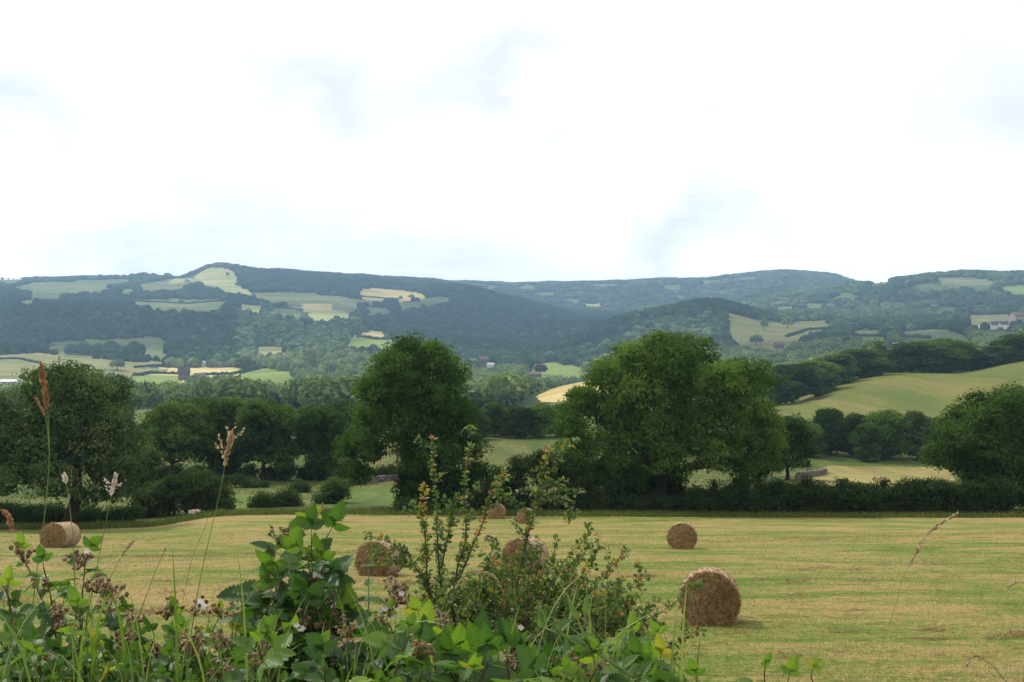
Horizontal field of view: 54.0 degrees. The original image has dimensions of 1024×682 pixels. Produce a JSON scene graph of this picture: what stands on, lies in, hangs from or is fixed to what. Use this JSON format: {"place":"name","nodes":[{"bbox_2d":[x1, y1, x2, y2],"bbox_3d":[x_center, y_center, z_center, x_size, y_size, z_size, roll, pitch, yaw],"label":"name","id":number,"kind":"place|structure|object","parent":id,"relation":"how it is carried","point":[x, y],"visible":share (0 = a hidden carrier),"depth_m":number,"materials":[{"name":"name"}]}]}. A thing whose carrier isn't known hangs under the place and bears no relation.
{"place":"outdoors","nodes":[
{"label":"outdoors","id":0,"kind":"place"},
{"bbox_2d":[16,281,108,293],"bbox_3d":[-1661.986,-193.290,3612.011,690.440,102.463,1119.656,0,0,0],"label":"hill pasture","id":1,"kind":"structure","parent":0,"point":[48,287],"depth_m":3425.82,"materials":[{"name":"plant"}]},
{"bbox_2d":[0,353,126,385],"bbox_3d":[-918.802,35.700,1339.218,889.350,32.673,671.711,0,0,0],"label":"pasture","id":2,"kind":"structure","parent":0,"point":[8,367],"depth_m":1448.34,"materials":[{"name":"plant"}]},
{"bbox_2d":[71,279,141,286],"bbox_3d":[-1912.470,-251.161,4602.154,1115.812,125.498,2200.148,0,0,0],"label":"hill pasture","id":3,"kind":"structure","parent":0,"point":[92,283],"depth_m":3791.10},
{"bbox_2d":[49,336,165,358],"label":"hill pasture","id":4,"kind":"structure","parent":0,"point":[154,346],"depth_m":1926.22,"materials":[{"name":"plant"}]},
{"bbox_2d":[64,340,145,354],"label":"hedge","id":5,"kind":"object","parent":4,"relation":"on","point":[112,347],"visible":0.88,"depth_m":1664.79,"materials":[{"name":"plant"}]},
{"bbox_2d":[126,361,167,375],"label":"pasture","id":6,"kind":"structure","parent":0,"point":[130,369],"depth_m":1463.57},
{"bbox_2d":[128,375,182,383],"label":"meadow","id":7,"kind":"structure","parent":0,"point":[157,379],"depth_m":1328.51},
{"bbox_2d":[141,279,189,290],"bbox_3d":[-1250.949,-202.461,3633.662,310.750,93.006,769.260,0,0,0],"label":"hill pasture","id":8,"kind":"structure","parent":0,"point":[156,285],"depth_m":3569.89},
{"bbox_2d":[135,298,224,312],"bbox_3d":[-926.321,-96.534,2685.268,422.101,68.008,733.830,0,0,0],"label":"hill pasture","id":9,"kind":"structure","parent":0,"point":[196,307],"depth_m":2745.89,"materials":[{"name":"plant"}]},
{"bbox_2d":[149,367,243,381],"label":"barley field","id":10,"kind":"structure","parent":0,"point":[209,369],"depth_m":1475.81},
{"bbox_2d":[190,267,250,294],"bbox_3d":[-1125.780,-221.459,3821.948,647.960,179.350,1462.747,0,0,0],"label":"dry meadow","id":11,"kind":"structure","parent":0,"point":[216,277],"depth_m":3720.72,"materials":[{"name":"plant"}]},
{"bbox_2d":[242,368,292,382],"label":"meadow","id":12,"kind":"structure","parent":0,"point":[274,375],"depth_m":1378.50,"materials":[{"name":"plant"}]},
{"bbox_2d":[254,292,343,310],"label":"hill pasture","id":13,"kind":"structure","parent":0,"point":[294,300],"depth_m":3125.02,"materials":[{"name":"plant"}]},
{"bbox_2d":[224,485,399,513],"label":"green slope","id":14,"kind":"structure","parent":0,"point":[369,497],"depth_m":96.39,"materials":[{"name":"plant"}]},
{"bbox_2d":[246,490,287,507],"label":"bush","id":15,"kind":"object","parent":14,"relation":"on","point":[261,500],"visible":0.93,"depth_m":87.48,"materials":[{"name":"green plant"}]},
{"bbox_2d":[270,488,305,506],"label":"bush","id":16,"kind":"object","parent":14,"relation":"on","point":[291,498],"visible":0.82,"depth_m":88.53,"materials":[{"name":"green plant"}]},
{"bbox_2d":[310,476,353,503],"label":"bush","id":17,"kind":"object","parent":14,"relation":"on","point":[330,491],"visible":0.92,"depth_m":91.36,"materials":[{"name":"green plant"}]},
{"bbox_2d":[308,310,348,320],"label":"dry meadow","id":18,"kind":"structure","parent":0,"point":[320,315],"depth_m":2630.79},
{"bbox_2d":[348,338,391,348],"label":"meadow","id":19,"kind":"structure","parent":0,"point":[360,342],"depth_m":1925.66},
{"bbox_2d":[360,288,426,301],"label":"stubble field","id":20,"kind":"structure","parent":0,"point":[382,292],"depth_m":3473.86,"materials":[{"name":"plant"}]},
{"bbox_2d":[0,371,1022,528],"bbox_3d":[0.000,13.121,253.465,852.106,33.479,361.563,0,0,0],"label":"grassland","id":21,"kind":"structure","parent":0,"point":[850,460],"depth_m":159.15,"materials":[{"name":"plant"}]},
{"bbox_2d":[0,499,145,524],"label":"hedge","id":22,"kind":"object","parent":21,"relation":"on","point":[33,513],"visible":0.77,"depth_m":79.47,"materials":[{"name":"green plant"}]},
{"bbox_2d":[0,356,159,523],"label":"tree","id":23,"kind":"object","parent":21,"relation":"on","point":[97,437],"visible":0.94,"depth_m":71.85,"materials":[{"name":"green plant"}]},
{"bbox_2d":[115,443,167,508],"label":"tree","id":24,"kind":"object","parent":21,"relation":"on","point":[158,461],"visible":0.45,"depth_m":91.60,"materials":[{"name":"green plant"}]},
{"bbox_2d":[130,398,219,474],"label":"hedgerow tree","id":25,"kind":"object","parent":21,"relation":"on","point":[181,441],"visible":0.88,"depth_m":122.08,"materials":[{"name":"green plant"}]},
{"bbox_2d":[123,466,242,517],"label":"bush","id":26,"kind":"object","parent":21,"relation":"on","point":[190,489],"visible":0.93,"depth_m":83.23,"materials":[{"name":"green plant"}]},
{"bbox_2d":[192,395,245,472],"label":"hedgerow tree","id":27,"kind":"object","parent":21,"relation":"on","point":[222,412],"visible":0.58,"depth_m":126.53,"materials":[{"name":"green plant"}]},
{"bbox_2d":[217,472,275,487],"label":"bush","id":28,"kind":"object","parent":21,"relation":"on","point":[238,479],"visible":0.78,"depth_m":115.63,"materials":[{"name":"green plant"}]},
{"bbox_2d":[223,397,302,480],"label":"hedgerow tree","id":29,"kind":"object","parent":21,"relation":"on","point":[266,423],"visible":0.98,"depth_m":124.15,"materials":[{"name":"green plant"}]},
{"bbox_2d":[149,462,400,480],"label":"hedge","id":30,"kind":"object","parent":21,"relation":"on","point":[271,474],"visible":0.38,"depth_m":126.25,"materials":[{"name":"green plant"}]},
{"bbox_2d":[288,404,348,480],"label":"hedgerow tree","id":31,"kind":"object","parent":21,"relation":"on","point":[314,438],"visible":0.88,"depth_m":124.94,"materials":[{"name":"green plant"}]},
{"bbox_2d":[321,400,370,438],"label":"belt tree","id":32,"kind":"object","parent":21,"relation":"on","point":[340,405],"visible":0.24,"depth_m":197.82,"materials":[{"name":"green plant"}]},
{"bbox_2d":[327,330,495,509],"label":"tree","id":33,"kind":"object","parent":21,"relation":"on","point":[401,393],"visible":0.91,"depth_m":82.93,"materials":[{"name":"green plant"}]},
{"bbox_2d":[390,464,476,507],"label":"bush","id":34,"kind":"object","parent":21,"relation":"on","point":[404,478],"visible":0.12,"depth_m":86.27,"materials":[{"name":"green plant"}]},
{"bbox_2d":[480,401,506,436],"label":"belt tree","id":35,"kind":"object","parent":21,"relation":"on","point":[493,411],"visible":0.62,"depth_m":203.39,"materials":[{"name":"green plant"}]},
{"bbox_2d":[0,505,1023,529],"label":"edge grass","id":36,"kind":"structure","parent":21,"relation":"on","point":[351,511],"depth_m":78.42,"materials":[{"name":"plant"}]},
{"bbox_2d":[498,406,534,437],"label":"belt tree","id":37,"kind":"object","parent":21,"relation":"on","point":[516,423],"visible":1,"depth_m":198.01,"materials":[{"name":"green plant"}]},
{"bbox_2d":[525,403,558,436],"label":"belt tree","id":38,"kind":"object","parent":21,"relation":"on","point":[541,417],"visible":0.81,"depth_m":201.39,"materials":[{"name":"green plant"}]},
{"bbox_2d":[467,448,695,512],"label":"hedge","id":39,"kind":"object","parent":21,"relation":"on","point":[611,495],"visible":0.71,"depth_m":83.23,"materials":[{"name":"green plant"}]},
{"bbox_2d":[600,461,708,496],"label":"bush","id":40,"kind":"object","parent":21,"relation":"on","point":[675,486],"visible":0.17,"depth_m":93.93,"materials":[{"name":"green plant"}]},
{"bbox_2d":[541,329,791,496],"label":"tree","id":41,"kind":"object","parent":21,"relation":"on","point":[657,367],"visible":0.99,"depth_m":83.65,"materials":[{"name":"green plant"}]},
{"bbox_2d":[753,373,802,404],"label":"hedgerow tree","id":42,"kind":"object","parent":21,"relation":"on","point":[787,393],"visible":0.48,"depth_m":325.39,"materials":[{"name":"green plant"}]},
{"bbox_2d":[769,412,823,479],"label":"tree","id":43,"kind":"object","parent":21,"relation":"on","point":[799,451],"visible":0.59,"depth_m":129.19,"materials":[{"name":"green plant"}]},
{"bbox_2d":[809,407,847,454],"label":"belt tree","id":44,"kind":"object","parent":21,"relation":"on","point":[832,422],"visible":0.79,"depth_m":202.82,"materials":[{"name":"green plant"}]},
{"bbox_2d":[681,472,1016,514],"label":"hedge","id":45,"kind":"object","parent":21,"relation":"on","point":[809,495],"visible":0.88,"depth_m":81.35,"materials":[{"name":"green plant"}]},
{"bbox_2d":[834,412,869,455],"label":"belt tree","id":46,"kind":"object","parent":21,"relation":"on","point":[847,446],"visible":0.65,"depth_m":201.22,"materials":[{"name":"green plant"}]},
{"bbox_2d":[848,423,888,460],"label":"belt tree","id":47,"kind":"object","parent":21,"relation":"on","point":[866,437],"visible":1,"depth_m":194.55,"materials":[{"name":"green plant"}]},
{"bbox_2d":[858,408,916,459],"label":"belt tree","id":48,"kind":"object","parent":21,"relation":"on","point":[893,425],"visible":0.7,"depth_m":197.07,"materials":[{"name":"green plant"}]},
{"bbox_2d":[901,410,937,457],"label":"belt tree","id":49,"kind":"object","parent":21,"relation":"on","point":[921,419],"visible":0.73,"depth_m":197.50,"materials":[{"name":"green plant"}]},
{"bbox_2d":[915,379,1023,510],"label":"tree","id":50,"kind":"object","parent":21,"relation":"on","point":[971,450],"visible":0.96,"depth_m":84.21,"materials":[{"name":"green plant"}]},
{"bbox_2d":[0,514,1023,681],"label":"hay field","id":51,"kind":"structure","parent":0,"point":[634,527],"depth_m":35.29,"materials":[{"name":"plant"}]},
{"bbox_2d":[39,522,80,547],"bbox_3d":[-22.030,9.471,49.012,1.524,1.384,1.623,-1,-8,7],"label":"hay bale","id":52,"kind":"object","parent":51,"relation":"on","point":[57,535],"visible":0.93,"depth_m":48.41,"materials":[{"name":"plant"}]},
{"bbox_2d":[353,538,403,576],"bbox_3d":[-4.531,7.481,34.512,1.543,1.415,1.416,-2,-8,17],"label":"hay bale","id":53,"kind":"object","parent":51,"relation":"on","point":[362,556],"visible":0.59,"depth_m":34.03,"materials":[{"name":"plant"}]},
{"bbox_2d":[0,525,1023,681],"bbox_3d":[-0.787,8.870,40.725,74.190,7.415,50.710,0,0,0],"label":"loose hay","id":54,"kind":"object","parent":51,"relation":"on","point":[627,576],"visible":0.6,"depth_m":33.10,"materials":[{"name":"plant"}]},
{"bbox_2d":[501,536,548,573],"bbox_3d":[0.442,7.554,35.529,1.567,1.462,1.478,-3,-8,19],"label":"hay bale","id":55,"kind":"object","parent":51,"relation":"on","point":[510,547],"visible":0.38,"depth_m":35.09,"materials":[{"name":"plant"}]},
{"bbox_2d":[666,522,698,548],"bbox_3d":[8.119,9.306,48.027,1.624,1.422,1.470,-1,-8,10],"label":"hay bale","id":56,"kind":"object","parent":51,"relation":"on","point":[681,535],"visible":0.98,"depth_m":47.45,"materials":[{"name":"plant"}]},
{"bbox_2d":[677,564,742,626],"bbox_3d":[4.523,5.856,23.014,1.504,1.425,1.483,-1,-8,11],"label":"hay bale","id":57,"kind":"object","parent":51,"relation":"on","point":[715,600],"visible":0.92,"depth_m":22.43,"materials":[{"name":"plant"}]},
{"bbox_2d":[0,0,1023,282],"label":"sky","id":58,"kind":"structure","parent":0,"point":[876,141],"materials":[{"name":"white"}]},
{"bbox_2d":[7,267,1020,409],"bbox_3d":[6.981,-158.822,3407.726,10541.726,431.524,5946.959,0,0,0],"label":"woodland floor","id":59,"kind":"structure","parent":0,"point":[530,400],"depth_m":2910.62,"materials":[{"name":"plant"}]},
{"bbox_2d":[125,387,152,408],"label":"valley tree","id":60,"kind":"object","parent":59,"relation":"on","point":[144,396],"visible":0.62,"depth_m":439.84,"materials":[{"name":"green plant"}]},
{"bbox_2d":[0,297,363,366],"bbox_3d":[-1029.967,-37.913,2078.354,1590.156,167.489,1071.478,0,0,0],"label":"hillside wood","id":61,"kind":"object","parent":59,"relation":"on","point":[22,329],"visible":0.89,"depth_m":2053.16,"materials":[{"name":"plant"}]},
{"bbox_2d":[189,375,215,397],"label":"valley tree","id":62,"kind":"object","parent":59,"relation":"on","point":[202,387],"visible":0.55,"depth_m":443.06,"materials":[{"name":"green plant"}]},
{"bbox_2d":[207,374,254,402],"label":"valley tree","id":63,"kind":"object","parent":59,"relation":"on","point":[231,387],"visible":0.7,"depth_m":430.71,"materials":[{"name":"green plant"}]},
{"bbox_2d":[246,378,272,405],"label":"valley tree","id":64,"kind":"object","parent":59,"relation":"on","point":[260,391],"visible":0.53,"depth_m":438.83,"materials":[{"name":"green plant"}]},
{"bbox_2d":[283,379,300,408],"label":"valley tree","id":65,"kind":"object","parent":59,"relation":"on","point":[291,394],"visible":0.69,"depth_m":460.65,"materials":[{"name":"green plant"}]},
{"bbox_2d":[0,262,590,332],"bbox_3d":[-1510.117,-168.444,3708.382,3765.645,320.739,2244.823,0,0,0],"label":"hillside wood","id":66,"kind":"object","parent":59,"relation":"on","point":[517,310],"visible":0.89,"depth_m":3276.52,"materials":[{"name":"plant"}]},
{"bbox_2d":[300,373,337,405],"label":"valley tree","id":67,"kind":"object","parent":59,"relation":"on","point":[317,384],"visible":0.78,"depth_m":432.46,"materials":[{"name":"green plant"}]},
{"bbox_2d":[298,375,351,404],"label":"valley tree","id":68,"kind":"object","parent":59,"relation":"on","point":[342,393],"visible":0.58,"depth_m":435.10,"materials":[{"name":"green plant"}]},
{"bbox_2d":[22,269,888,291],"bbox_3d":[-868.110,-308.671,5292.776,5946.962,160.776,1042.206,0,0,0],"label":"hillside wood","id":69,"kind":"object","parent":59,"relation":"on","point":[553,286],"visible":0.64,"depth_m":4984.98,"materials":[{"name":"plant"}]},
{"bbox_2d":[481,373,515,400],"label":"valley tree","id":70,"kind":"object","parent":59,"relation":"on","point":[495,383],"visible":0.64,"depth_m":449.39,"materials":[{"name":"green plant"}]},
{"bbox_2d":[494,385,519,407],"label":"valley tree","id":71,"kind":"object","parent":59,"relation":"on","point":[507,396],"visible":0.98,"depth_m":437.80,"materials":[{"name":"green plant"}]},
{"bbox_2d":[0,323,1023,407],"bbox_3d":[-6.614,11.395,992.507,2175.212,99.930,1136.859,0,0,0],"label":"valley wood","id":72,"kind":"object","parent":59,"relation":"on","point":[272,361],"visible":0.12,"depth_m":1348.93,"materials":[{"name":"green plant"}]},
{"bbox_2d":[358,297,850,371],"bbox_3d":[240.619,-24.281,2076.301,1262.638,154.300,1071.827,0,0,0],"label":"hillside wood","id":73,"kind":"object","parent":59,"relation":"on","point":[576,346],"visible":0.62,"depth_m":2073.62,"materials":[{"name":"plant"}]},
{"bbox_2d":[584,269,1023,340],"bbox_3d":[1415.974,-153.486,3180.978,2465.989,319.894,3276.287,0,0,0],"label":"hillside wood","id":74,"kind":"object","parent":59,"relation":"on","point":[915,310],"visible":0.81,"depth_m":3088.24,"materials":[{"name":"plant"}]},
{"bbox_2d":[532,362,586,378],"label":"meadow","id":75,"kind":"structure","parent":0,"point":[561,369],"depth_m":1573.29,"materials":[{"name":"plant"}]},
{"bbox_2d":[536,381,614,401],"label":"stubble field","id":76,"kind":"structure","parent":0,"point":[554,394],"depth_m":531.05,"materials":[{"name":"plant"}]},
{"bbox_2d":[728,313,827,350],"bbox_3d":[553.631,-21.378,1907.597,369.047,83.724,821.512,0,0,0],"label":"rough pasture","id":77,"kind":"structure","parent":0,"point":[743,329],"depth_m":1911.46,"materials":[{"name":"plant"}]},
{"bbox_2d":[800,466,958,484],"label":"dry field","id":78,"kind":"structure","parent":0,"point":[864,474],"depth_m":173.58,"materials":[{"name":"plant"}]},
{"bbox_2d":[776,361,1023,418],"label":"sloping field","id":79,"kind":"structure","parent":0,"point":[931,394],"depth_m":331.58,"materials":[{"name":"plant"}]},
{"bbox_2d":[772,363,827,402],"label":"hedgerow tree","id":80,"kind":"object","parent":79,"relation":"on","point":[804,375],"visible":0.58,"depth_m":339.82,"materials":[{"name":"green plant"}]},
{"bbox_2d":[790,359,844,396],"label":"hedgerow tree","id":81,"kind":"object","parent":79,"relation":"on","point":[826,371],"visible":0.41,"depth_m":354.45,"materials":[{"name":"green plant"}]},
{"bbox_2d":[812,353,861,384],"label":"hedgerow tree","id":82,"kind":"object","parent":79,"relation":"on","point":[844,361],"visible":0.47,"depth_m":380.73,"materials":[{"name":"green plant"}]},
{"bbox_2d":[837,348,898,377],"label":"hedgerow tree","id":83,"kind":"object","parent":79,"relation":"on","point":[870,362],"visible":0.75,"depth_m":399.50,"materials":[{"name":"green plant"}]},
{"bbox_2d":[877,352,916,372],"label":"hedgerow tree","id":84,"kind":"object","parent":79,"relation":"on","point":[901,367],"visible":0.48,"depth_m":418.86,"materials":[{"name":"green plant"}]},
{"bbox_2d":[888,341,945,371],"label":"hedgerow tree","id":85,"kind":"object","parent":79,"relation":"on","point":[919,357],"visible":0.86,"depth_m":417.47,"materials":[{"name":"green plant"}]},
{"bbox_2d":[907,337,978,372],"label":"hedgerow tree","id":86,"kind":"object","parent":79,"relation":"on","point":[955,352],"visible":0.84,"depth_m":417.35,"materials":[{"name":"green plant"}]},
{"bbox_2d":[961,349,998,370],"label":"hedgerow tree","id":87,"kind":"object","parent":79,"relation":"on","point":[982,363],"visible":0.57,"depth_m":418.84,"materials":[{"name":"green plant"}]},
{"bbox_2d":[976,345,1023,365],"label":"hedgerow tree","id":88,"kind":"object","parent":79,"relation":"on","point":[1003,352],"visible":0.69,"depth_m":419.61,"materials":[{"name":"green plant"}]},
{"bbox_2d":[986,333,1023,360],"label":"hedgerow tree","id":89,"kind":"object","parent":79,"relation":"on","point":[1016,341],"visible":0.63,"depth_m":424.56,"materials":[{"name":"green plant"}]},
{"bbox_2d":[902,329,969,341],"bbox_3d":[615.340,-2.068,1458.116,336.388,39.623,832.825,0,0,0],"label":"green field","id":90,"kind":"structure","parent":0,"point":[936,333],"depth_m":1659.91,"materials":[{"name":"plant"}]},
{"bbox_2d":[939,277,992,287],"bbox_3d":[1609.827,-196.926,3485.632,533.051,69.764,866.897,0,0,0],"label":"hill pasture","id":91,"kind":"structure","parent":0,"point":[961,281],"depth_m":3193.76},
{"bbox_2d":[970,314,1023,328],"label":"rough pasture","id":92,"kind":"structure","parent":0,"point":[977,320],"depth_m":2119.46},
{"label":"bank","id":93,"kind":"structure","parent":0,"visible":0},
{"bbox_2d":[216,499,374,681],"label":"bramble","id":94,"kind":"object","parent":93,"relation":"on","point":[327,570],"visible":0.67,"depth_m":2.19,"materials":[{"name":"plant"}]},
{"bbox_2d":[218,572,457,681],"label":"bramble","id":95,"kind":"object","parent":93,"relation":"on","point":[319,648],"visible":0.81,"depth_m":1.89,"materials":[{"name":"plant"}]},
{"bbox_2d":[0,635,684,681],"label":"undergrowth","id":96,"kind":"object","parent":93,"relation":"on","point":[283,675],"visible":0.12,"depth_m":1.99,"materials":[{"name":"green plant"}]},
{"bbox_2d":[213,598,252,672],"bbox_3d":[-0.586,0.621,2.100,0.077,0.166,0.061,0,0,-36],"label":"nettle","id":97,"kind":"object","parent":96,"relation":"on","point":[233,606],"visible":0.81,"depth_m":2.10,"materials":[{"name":"green plant"}]},
{"bbox_2d":[0,570,698,681],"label":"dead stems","id":98,"kind":"object","parent":96,"relation":"on","point":[348,625],"visible":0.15,"depth_m":2.15,"materials":[{"name":"plant"}]},
{"bbox_2d":[0,550,700,681],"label":"verge grass","id":99,"kind":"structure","parent":96,"relation":"on","point":[94,646],"depth_m":1.87,"materials":[{"name":"plant"}]},
{"bbox_2d":[347,564,387,653],"bbox_3d":[-0.315,0.597,2.203,0.073,0.217,0.080,0,0,-29],"label":"nettle","id":100,"kind":"object","parent":96,"relation":"on","point":[374,599],"visible":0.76,"depth_m":2.20,"materials":[{"name":"green plant"}]},
{"bbox_2d":[392,600,560,681],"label":"bramble","id":101,"kind":"object","parent":93,"relation":"on","point":[474,658],"visible":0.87,"depth_m":1.79,"materials":[{"name":"plant"}]},
{"bbox_2d":[363,425,706,668],"bbox_3d":[0.069,0.942,4.064,1.332,1.236,1.050,0,0,0],"label":"hawthorn bush","id":102,"kind":"object","parent":93,"relation":"on","point":[492,601],"visible":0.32,"depth_m":3.99,"materials":[{"name":"green plant"}]},
{"bbox_2d":[491,611,683,681],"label":"bramble","id":103,"kind":"object","parent":93,"relation":"on","point":[646,651],"visible":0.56,"depth_m":1.80,"materials":[{"name":"plant"}]},
{"bbox_2d":[537,594,651,681],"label":"climbing stem","id":104,"kind":"object","parent":103,"relation":"attached to","point":[637,673],"visible":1,"depth_m":1.70,"materials":[{"name":"green plant"}]},
{"bbox_2d":[684,652,823,681],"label":"bramble","id":105,"kind":"object","parent":93,"relation":"on","point":[790,668],"visible":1,"depth_m":1.99,"materials":[{"name":"plant"}]},
{"bbox_2d":[872,512,957,681],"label":"grass stalk","id":106,"kind":"object","parent":93,"relation":"on","point":[935,527],"depth_m":2.30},
{"bbox_3d":[-1.139,1.427,2.795,3.147,0.803,0.554,0,0,0],"label":"stone wall","id":107,"kind":"object","parent":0,"visible":0},
{"bbox_2d":[0,531,128,681],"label":"bramble","id":108,"kind":"object","parent":107,"relation":"on","point":[29,633],"visible":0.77,"depth_m":2.19,"materials":[{"name":"plant"}]},
{"bbox_2d":[32,361,49,611],"bbox_3d":[-1.035,0.343,2.200,0.045,0.602,0.015,0,0,0],"label":"grass stalk","id":109,"kind":"object","parent":108,"relation":"on","point":[42,380],"depth_m":2.20,"materials":[{"name":"plant"}]},
{"bbox_2d":[82,595,268,681],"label":"bramble","id":110,"kind":"object","parent":107,"relation":"on","point":[162,673],"visible":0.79,"depth_m":2.05,"materials":[{"name":"plant"}]},
{"bbox_2d":[190,423,245,638],"bbox_3d":[-0.648,0.442,2.206,0.128,0.528,0.036,0,0,-7],"label":"grass stalk","id":111,"kind":"object","parent":110,"relation":"on","point":[230,439],"depth_m":2.20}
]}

